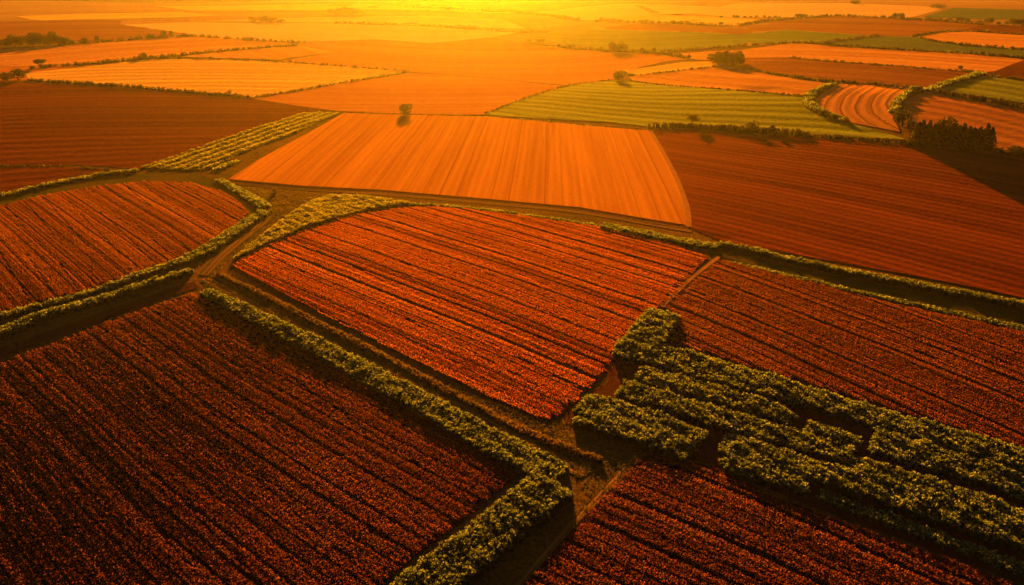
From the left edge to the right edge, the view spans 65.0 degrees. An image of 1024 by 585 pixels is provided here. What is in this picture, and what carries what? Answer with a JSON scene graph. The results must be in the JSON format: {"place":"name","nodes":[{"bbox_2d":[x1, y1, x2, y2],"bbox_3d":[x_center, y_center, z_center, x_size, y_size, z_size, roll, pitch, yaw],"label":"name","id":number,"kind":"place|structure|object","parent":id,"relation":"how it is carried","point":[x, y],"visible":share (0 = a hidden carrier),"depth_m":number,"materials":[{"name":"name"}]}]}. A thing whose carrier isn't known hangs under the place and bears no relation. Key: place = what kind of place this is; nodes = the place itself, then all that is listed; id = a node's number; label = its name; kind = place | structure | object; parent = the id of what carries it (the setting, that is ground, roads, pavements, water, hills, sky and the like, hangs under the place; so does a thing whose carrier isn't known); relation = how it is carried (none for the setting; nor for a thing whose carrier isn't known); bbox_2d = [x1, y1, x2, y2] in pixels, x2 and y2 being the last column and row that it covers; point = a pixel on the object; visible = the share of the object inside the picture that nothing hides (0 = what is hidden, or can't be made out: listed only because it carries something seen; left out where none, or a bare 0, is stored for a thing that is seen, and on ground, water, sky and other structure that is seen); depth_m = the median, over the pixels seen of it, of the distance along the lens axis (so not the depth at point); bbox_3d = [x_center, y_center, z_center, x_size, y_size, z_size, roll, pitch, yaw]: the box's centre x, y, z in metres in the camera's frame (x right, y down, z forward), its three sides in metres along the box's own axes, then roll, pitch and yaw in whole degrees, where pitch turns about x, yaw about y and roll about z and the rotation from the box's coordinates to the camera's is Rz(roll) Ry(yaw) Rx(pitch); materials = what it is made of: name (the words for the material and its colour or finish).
{"place":"outdoors","nodes":[
{"label":"outdoors","id":0,"kind":"place"},
{"bbox_2d":[0,166,132,192],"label":"field","id":1,"kind":"structure","parent":0,"point":[13,178],"depth_m":272.67,"materials":[{"name":"soil"}]},
{"bbox_2d":[0,60,133,80],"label":"field","id":2,"kind":"structure","parent":0,"point":[25,69],"depth_m":472.64,"materials":[{"name":"soil"}]},
{"bbox_2d":[0,19,180,44],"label":"field","id":3,"kind":"structure","parent":0,"point":[77,30],"depth_m":703.00,"materials":[{"name":"soil"}]},
{"bbox_2d":[0,282,198,357],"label":"bank","id":4,"kind":"structure","parent":0,"point":[60,330],"depth_m":176.47,"materials":[{"name":"red soil"}]},
{"bbox_2d":[17,12,211,19],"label":"field","id":5,"kind":"structure","parent":0,"point":[105,16],"depth_m":881.01,"materials":[{"name":"orange soil"}]},
{"bbox_2d":[0,180,248,312],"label":"field","id":6,"kind":"structure","parent":0,"point":[14,275],"depth_m":219.29,"materials":[{"name":"red plant"}]},
{"bbox_2d":[0,36,290,65],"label":"field","id":7,"kind":"structure","parent":0,"point":[91,52],"depth_m":563.14,"materials":[{"name":"soil"}]},
{"bbox_2d":[0,83,332,168],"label":"field","id":8,"kind":"structure","parent":0,"point":[70,124],"depth_m":348.33,"materials":[{"name":"soil"}]},
{"bbox_2d":[26,59,402,96],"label":"field","id":9,"kind":"structure","parent":0,"point":[252,78],"depth_m":471.52,"materials":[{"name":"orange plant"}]},
{"bbox_2d":[198,199,273,274],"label":"path","id":10,"kind":"structure","parent":0,"point":[213,264],"depth_m":213.59,"materials":[{"name":"soil"}]},
{"bbox_2d":[182,46,331,59],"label":"field","id":11,"kind":"structure","parent":0,"point":[277,53],"depth_m":579.46,"materials":[{"name":"soil"}]},
{"bbox_2d":[0,292,519,584],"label":"field","id":12,"kind":"structure","parent":0,"point":[450,521],"depth_m":130.09,"materials":[{"name":"plant"}]},
{"bbox_2d":[128,22,516,42],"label":"field","id":13,"kind":"structure","parent":0,"point":[314,32],"depth_m":767.65,"materials":[{"name":"soil"}]},
{"bbox_2d":[159,4,506,12],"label":"field","id":14,"kind":"structure","parent":0,"point":[304,7],"depth_m":1096.70,"materials":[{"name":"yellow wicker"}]},
{"bbox_2d":[208,16,524,28],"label":"field","id":15,"kind":"structure","parent":0,"point":[472,22],"depth_m":912.84,"materials":[{"name":"plant"}]},
{"bbox_2d":[200,276,591,477],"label":"path","id":16,"kind":"structure","parent":0,"point":[463,407],"depth_m":149.44,"materials":[{"name":"soil"}]},
{"bbox_2d":[253,73,559,113],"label":"field","id":17,"kind":"structure","parent":0,"point":[423,93],"depth_m":438.09,"materials":[{"name":"soil"}]},
{"bbox_2d":[229,113,685,224],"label":"field","id":18,"kind":"structure","parent":0,"point":[623,171],"depth_m":294.89,"materials":[{"name":"soil"}]},
{"bbox_2d":[229,180,688,227],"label":"bank","id":19,"kind":"structure","parent":0,"point":[471,198],"depth_m":250.84,"materials":[{"name":"red soil"}]},
{"bbox_2d":[231,182,692,231],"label":"path","id":20,"kind":"structure","parent":0,"point":[582,212],"depth_m":248.54,"materials":[{"name":"soil"}]},
{"bbox_2d":[232,206,708,421],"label":"field","id":21,"kind":"structure","parent":0,"point":[585,390],"depth_m":184.62,"materials":[{"name":"plant"}]},
{"bbox_2d":[286,38,686,84],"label":"field","id":22,"kind":"structure","parent":0,"point":[494,58],"depth_m":593.30,"materials":[{"name":"soil"}]},
{"bbox_2d":[0,0,1023,584],"bbox_3d":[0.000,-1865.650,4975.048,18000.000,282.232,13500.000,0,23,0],"label":"ground","id":23,"kind":"structure","parent":0,"point":[606,450],"depth_m":186.66,"materials":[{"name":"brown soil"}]},
{"bbox_2d":[0,168,139,197],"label":"hedge","id":24,"kind":"object","parent":23,"relation":"on","point":[62,181],"visible":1,"depth_m":265.84,"materials":[{"name":"green plant"}]},
{"bbox_2d":[0,268,193,338],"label":"hedge","id":25,"kind":"object","parent":23,"relation":"on","point":[25,322],"visible":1,"depth_m":181.47,"materials":[{"name":"green plant"}]},
{"bbox_2d":[0,172,259,237],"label":"grass verge","id":26,"kind":"object","parent":23,"relation":"on","point":[164,177],"depth_m":265.47,"materials":[{"name":"plant"}]},
{"bbox_2d":[0,209,271,319],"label":"hedge","id":27,"kind":"object","parent":23,"relation":"on","point":[236,230],"visible":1,"depth_m":198.98,"materials":[{"name":"green plant"}]},
{"bbox_2d":[27,78,249,97],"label":"hedge","id":28,"kind":"object","parent":23,"relation":"on","point":[112,84],"visible":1,"depth_m":417.06,"materials":[{"name":"plant"}]},
{"bbox_2d":[28,44,296,68],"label":"hedge","id":29,"kind":"object","parent":23,"relation":"on","point":[141,58],"visible":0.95,"depth_m":528.48,"materials":[{"name":"plant"}]},
{"bbox_2d":[58,33,305,44],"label":"hedge","id":30,"kind":"object","parent":23,"relation":"on","point":[180,35],"visible":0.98,"depth_m":654.57,"materials":[{"name":"plant"}]},
{"bbox_2d":[142,111,339,170],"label":"crop strip","id":31,"kind":"object","parent":23,"relation":"on","point":[217,152],"visible":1,"depth_m":317.50,"materials":[{"name":"green plant"}]},
{"bbox_2d":[214,178,270,209],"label":"hedge","id":32,"kind":"object","parent":23,"relation":"on","point":[258,202],"visible":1,"depth_m":253.97,"materials":[{"name":"green plant"}]},
{"bbox_2d":[142,56,409,71],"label":"hedge","id":33,"kind":"object","parent":23,"relation":"on","point":[265,59],"visible":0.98,"depth_m":540.67,"materials":[{"name":"plant"}]},
{"bbox_2d":[233,193,408,260],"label":"crop strip","id":34,"kind":"object","parent":23,"relation":"on","point":[318,210],"visible":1,"depth_m":236.62,"materials":[{"name":"green plant"}]},
{"bbox_2d":[250,71,409,98],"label":"hedge","id":35,"kind":"object","parent":23,"relation":"on","point":[311,87],"visible":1,"depth_m":458.58,"materials":[{"name":"plant"}]},
{"bbox_2d":[199,288,569,481],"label":"hedge","id":36,"kind":"object","parent":23,"relation":"on","point":[445,416],"visible":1,"depth_m":142.66,"materials":[{"name":"green plant"}]},
{"bbox_2d":[216,271,602,462],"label":"hedge","id":37,"kind":"object","parent":23,"relation":"on","point":[511,424],"visible":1,"depth_m":150.95,"materials":[{"name":"green plant"}]},
{"bbox_2d":[335,20,549,32],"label":"hedge","id":38,"kind":"object","parent":23,"relation":"on","point":[450,26],"visible":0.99,"depth_m":857.17,"materials":[{"name":"plant"}]},
{"bbox_2d":[389,471,573,584],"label":"hedge","id":39,"kind":"object","parent":23,"relation":"on","point":[513,516],"visible":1,"depth_m":109.57,"materials":[{"name":"green plant"}]},
{"bbox_2d":[403,4,579,20],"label":"hedge","id":40,"kind":"object","parent":23,"relation":"on","point":[527,12],"visible":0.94,"depth_m":1108.40,"materials":[{"name":"plant"}]},
{"bbox_2d":[350,112,642,129],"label":"hedge","id":41,"kind":"object","parent":23,"relation":"on","point":[513,118],"visible":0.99,"depth_m":374.12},
{"bbox_2d":[410,202,596,225],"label":"hedge","id":42,"kind":"object","parent":23,"relation":"on","point":[497,210],"visible":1,"depth_m":239.59,"materials":[{"name":"green plant"}]},
{"bbox_2d":[484,79,612,112],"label":"hedge","id":43,"kind":"object","parent":23,"relation":"on","point":[522,98],"visible":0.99,"depth_m":439.63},
{"bbox_2d":[525,42,690,57],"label":"hedge","id":44,"kind":"object","parent":23,"relation":"on","point":[670,53],"visible":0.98,"depth_m":624.78,"materials":[{"name":"plant"}]},
{"bbox_2d":[572,405,695,462],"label":"bush row","id":45,"kind":"object","parent":23,"relation":"on","point":[604,426],"visible":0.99,"depth_m":131.36,"materials":[{"name":"green plant"}]},
{"bbox_2d":[572,394,707,454],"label":"bush row","id":46,"kind":"object","parent":23,"relation":"on","point":[697,435],"visible":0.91,"depth_m":135.44,"materials":[{"name":"green plant"}]},
{"bbox_2d":[616,307,680,356],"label":"bush row","id":47,"kind":"object","parent":23,"relation":"on","point":[655,326],"visible":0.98,"depth_m":163.73,"materials":[{"name":"green plant"}]},
{"bbox_2d":[600,222,722,249],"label":"hedge","id":48,"kind":"object","parent":23,"relation":"on","point":[697,243],"visible":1,"depth_m":216.39,"materials":[{"name":"green plant"}]},
{"bbox_2d":[615,79,802,95],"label":"hedge","id":49,"kind":"object","parent":23,"relation":"on","point":[798,94],"visible":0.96,"depth_m":414.76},
{"bbox_2d":[633,366,798,428],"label":"bush row","id":50,"kind":"object","parent":23,"relation":"on","point":[750,405],"visible":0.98,"depth_m":142.89,"materials":[{"name":"green plant"}]},
{"bbox_2d":[648,122,808,136],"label":"hedge","id":51,"kind":"object","parent":23,"relation":"on","point":[764,130],"visible":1,"depth_m":332.70,"materials":[{"name":"plant"}]},
{"bbox_2d":[614,379,855,466],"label":"bush row","id":52,"kind":"object","parent":23,"relation":"on","point":[710,415],"visible":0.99,"depth_m":135.07,"materials":[{"name":"green plant"}]},
{"bbox_2d":[659,40,821,51],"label":"hedge","id":53,"kind":"object","parent":23,"relation":"on","point":[745,44],"visible":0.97,"depth_m":559.52,"materials":[{"name":"plant"}]},
{"bbox_2d":[719,446,811,496],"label":"bush row","id":54,"kind":"object","parent":23,"relation":"on","point":[752,470],"visible":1,"depth_m":123.33,"materials":[{"name":"green plant"}]},
{"bbox_2d":[611,339,1023,474],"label":"bush row","id":55,"kind":"object","parent":23,"relation":"on","point":[689,362],"visible":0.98,"depth_m":142.72,"materials":[{"name":"green plant"}]},
{"bbox_2d":[802,82,844,121],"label":"hedge","id":56,"kind":"object","parent":23,"relation":"on","point":[809,102],"visible":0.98,"depth_m":361.78,"materials":[{"name":"green plant"}]},
{"bbox_2d":[669,13,984,25],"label":"hedge","id":57,"kind":"object","parent":23,"relation":"on","point":[811,16],"visible":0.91,"depth_m":734.35,"materials":[{"name":"plant"}]},
{"bbox_2d":[750,67,910,86],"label":"hedge","id":58,"kind":"object","parent":23,"relation":"on","point":[831,79],"visible":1,"depth_m":399.04,"materials":[{"name":"plant"}]},
{"bbox_2d":[807,133,918,144],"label":"hedge","id":59,"kind":"object","parent":23,"relation":"on","point":[836,136],"visible":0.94,"depth_m":306.26,"materials":[{"name":"plant"}]},
{"bbox_2d":[706,250,1023,330],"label":"grass verge","id":60,"kind":"object","parent":23,"relation":"on","point":[972,309],"depth_m":184.48,"materials":[{"name":"plant"}]},
{"bbox_2d":[717,433,1023,555],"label":"bush row","id":61,"kind":"object","parent":23,"relation":"on","point":[958,518],"visible":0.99,"depth_m":120.58,"materials":[{"name":"green plant"}]},
{"bbox_2d":[718,240,1023,309],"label":"hedge","id":62,"kind":"object","parent":23,"relation":"on","point":[913,284],"visible":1,"depth_m":190.86,"materials":[{"name":"green plant"}]},
{"bbox_2d":[730,261,1023,330],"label":"hedge","id":63,"kind":"object","parent":23,"relation":"on","point":[884,297],"visible":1,"depth_m":181.76,"materials":[{"name":"green plant"}]},
{"bbox_2d":[790,55,982,71],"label":"hedge","id":64,"kind":"object","parent":23,"relation":"on","point":[949,69],"visible":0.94,"depth_m":432.43,"materials":[{"name":"plant"}]},
{"bbox_2d":[888,85,917,112],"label":"hedge","id":65,"kind":"object","parent":23,"relation":"on","point":[897,102],"visible":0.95,"depth_m":347.29,"materials":[{"name":"green plant"}]},
{"bbox_2d":[892,107,913,126],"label":"tree","id":66,"kind":"object","parent":23,"relation":"on","point":[899,116],"visible":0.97,"depth_m":315.01,"materials":[{"name":"green plant"}]},
{"bbox_2d":[906,121,922,145],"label":"conifer tree","id":67,"kind":"object","parent":23,"relation":"on","point":[915,130],"visible":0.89,"depth_m":293.44,"materials":[{"name":"green plant"}]},
{"bbox_2d":[908,119,927,146],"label":"conifer tree","id":68,"kind":"object","parent":23,"relation":"on","point":[922,127],"visible":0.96,"depth_m":291.68,"materials":[{"name":"green plant"}]},
{"bbox_2d":[815,489,1023,577],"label":"bush row","id":69,"kind":"object","parent":23,"relation":"on","point":[911,527],"visible":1,"depth_m":114.53,"materials":[{"name":"green plant"}]},
{"bbox_2d":[821,41,1023,58],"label":"hedge","id":70,"kind":"object","parent":23,"relation":"on","point":[919,49],"visible":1,"depth_m":478.46,"materials":[{"name":"plant"}]},
{"bbox_2d":[916,120,933,147],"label":"conifer tree","id":71,"kind":"object","parent":23,"relation":"on","point":[929,126],"visible":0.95,"depth_m":290.44,"materials":[{"name":"green plant"}]},
{"bbox_2d":[921,122,940,148],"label":"conifer tree","id":72,"kind":"object","parent":23,"relation":"on","point":[934,127],"visible":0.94,"depth_m":289.38,"materials":[{"name":"green plant"}]},
{"bbox_2d":[843,452,1023,528],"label":"bush row","id":73,"kind":"object","parent":23,"relation":"on","point":[980,502],"visible":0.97,"depth_m":122.45,"materials":[{"name":"green plant"}]},
{"bbox_2d":[929,122,948,149],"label":"conifer tree","id":74,"kind":"object","parent":23,"relation":"on","point":[937,145],"visible":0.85,"depth_m":288.19,"materials":[{"name":"green plant"}]},
{"bbox_2d":[867,426,1023,503],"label":"bush row","id":75,"kind":"object","parent":23,"relation":"on","point":[888,447],"visible":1,"depth_m":128.40,"materials":[{"name":"green plant"}]},
{"bbox_2d":[936,115,959,145],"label":"tree","id":76,"kind":"object","parent":23,"relation":"on","point":[950,125],"visible":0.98,"depth_m":285.87,"materials":[{"name":"green plant"}]},
{"bbox_2d":[920,70,986,91],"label":"hedge","id":77,"kind":"object","parent":23,"relation":"on","point":[951,81],"visible":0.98,"depth_m":374.85,"materials":[{"name":"green plant"}]},
{"bbox_2d":[948,123,970,150],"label":"conifer tree","id":78,"kind":"object","parent":23,"relation":"on","point":[963,130],"visible":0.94,"depth_m":285.08,"materials":[{"name":"green plant"}]},
{"bbox_2d":[911,29,1021,36],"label":"hedge","id":79,"kind":"object","parent":23,"relation":"on","point":[941,31],"visible":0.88,"depth_m":595.60,"materials":[{"name":"plant"}]},
{"bbox_2d":[917,36,1023,49],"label":"hedge","id":80,"kind":"object","parent":23,"relation":"on","point":[965,43],"visible":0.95,"depth_m":503.54,"materials":[{"name":"plant"}]},
{"bbox_2d":[935,88,1023,107],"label":"hedge","id":81,"kind":"object","parent":23,"relation":"on","point":[975,97],"visible":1,"depth_m":344.47,"materials":[{"name":"plant"}]},
{"bbox_2d":[972,123,995,151],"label":"conifer tree","id":82,"kind":"object","parent":23,"relation":"on","point":[987,131],"visible":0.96,"depth_m":282.46,"materials":[{"name":"green plant"}]},
{"bbox_2d":[999,145,1023,154],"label":"bush","id":83,"kind":"object","parent":23,"relation":"on","point":[1014,149],"visible":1,"depth_m":278.50,"materials":[{"name":"green plant"}]},
{"bbox_2d":[0,0,1023,48],"bbox_3d":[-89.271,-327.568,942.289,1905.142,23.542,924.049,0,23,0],"label":"field","id":84,"kind":"structure","parent":0,"point":[11,10],"depth_m":996.36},
{"bbox_2d":[514,454,641,584],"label":"path","id":85,"kind":"structure","parent":0,"point":[538,561],"depth_m":113.58,"materials":[{"name":"soil"}]},
{"bbox_2d":[533,4,728,19],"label":"field","id":86,"kind":"structure","parent":0,"point":[602,11],"depth_m":987.12,"materials":[{"name":"plant"}]},
{"bbox_2d":[649,131,691,226],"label":"path","id":87,"kind":"structure","parent":0,"point":[683,196],"depth_m":266.38,"materials":[{"name":"soil"}]},
{"bbox_2d":[624,61,718,74],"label":"field","id":88,"kind":"structure","parent":0,"point":[664,68],"depth_m":513.57,"materials":[{"name":"orange soil"}]},
{"bbox_2d":[613,15,759,24],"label":"field","id":89,"kind":"structure","parent":0,"point":[708,19],"depth_m":798.45,"materials":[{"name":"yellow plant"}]},
{"bbox_2d":[660,256,720,306],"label":"path","id":90,"kind":"structure","parent":0,"point":[681,287],"depth_m":189.72,"materials":[{"name":"soil"}]},
{"bbox_2d":[486,80,902,138],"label":"field","id":91,"kind":"structure","parent":0,"point":[632,103],"depth_m":385.28,"materials":[{"name":"plant"}]},
{"bbox_2d":[526,29,868,51],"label":"field","id":92,"kind":"structure","parent":0,"point":[646,40],"depth_m":640.66,"materials":[{"name":"soil"}]},
{"bbox_2d":[629,65,827,94],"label":"field","id":93,"kind":"structure","parent":0,"point":[723,77],"depth_m":443.29,"materials":[{"name":"soil"}]},
{"bbox_2d":[524,452,1016,584],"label":"field","id":94,"kind":"structure","parent":0,"point":[586,519],"depth_m":110.14,"materials":[{"name":"plant"}]},
{"bbox_2d":[605,16,980,35],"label":"field","id":95,"kind":"structure","parent":0,"point":[872,26],"depth_m":682.19,"materials":[{"name":"soil"}]},
{"bbox_2d":[565,325,1023,582],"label":"bare soil","id":96,"kind":"structure","parent":0,"point":[618,371],"depth_m":127.64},
{"bbox_2d":[801,419,862,453],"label":"bush row","id":97,"kind":"object","parent":96,"relation":"on","point":[833,434],"visible":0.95,"depth_m":133.62,"materials":[{"name":"green plant"}]},
{"bbox_2d":[688,3,943,17],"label":"field","id":98,"kind":"structure","parent":0,"point":[777,9],"depth_m":873.25,"materials":[{"name":"soil"}]},
{"bbox_2d":[653,129,1023,297],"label":"field","id":99,"kind":"structure","parent":0,"point":[951,215],"depth_m":244.37,"materials":[{"name":"soil"}]},
{"bbox_2d":[665,260,1023,447],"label":"field","id":100,"kind":"structure","parent":0,"point":[682,292],"depth_m":161.81,"materials":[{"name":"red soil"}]},
{"bbox_2d":[723,58,971,86],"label":"field","id":101,"kind":"structure","parent":0,"point":[887,75],"depth_m":418.13,"materials":[{"name":"soil"}]},
{"bbox_2d":[681,43,1022,71],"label":"field","id":102,"kind":"structure","parent":0,"point":[947,61],"depth_m":466.00,"materials":[{"name":"soil"}]},
{"bbox_2d":[816,84,909,131],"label":"field","id":103,"kind":"structure","parent":0,"point":[868,105],"depth_m":354.77,"materials":[{"name":"soil"}]},
{"bbox_2d":[830,36,1023,56],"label":"field","id":104,"kind":"structure","parent":0,"point":[907,43],"depth_m":510.83,"materials":[{"name":"plant"}]},
{"bbox_2d":[904,92,1023,154],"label":"field","id":105,"kind":"structure","parent":0,"point":[1006,122],"depth_m":326.36,"materials":[{"name":"soil"}]},
{"bbox_2d":[916,32,1023,47],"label":"field","id":106,"kind":"structure","parent":0,"point":[1005,40],"depth_m":548.33,"materials":[{"name":"soil"}]},
{"bbox_2d":[924,8,1023,18],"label":"field","id":107,"kind":"structure","parent":0,"point":[975,13],"depth_m":786.81,"materials":[{"name":"plant"}]},
{"bbox_2d":[941,76,1023,102],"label":"field","id":108,"kind":"structure","parent":0,"point":[1004,88],"depth_m":363.09,"materials":[{"name":"plant"}]},
{"bbox_2d":[952,25,1023,33],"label":"field","id":109,"kind":"structure","parent":0,"point":[1008,29],"depth_m":642.54,"materials":[{"name":"soil"}]},
{"bbox_2d":[987,61,1023,77],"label":"field","id":110,"kind":"structure","parent":0,"point":[1016,69],"depth_m":397.25,"materials":[{"name":"soil"}]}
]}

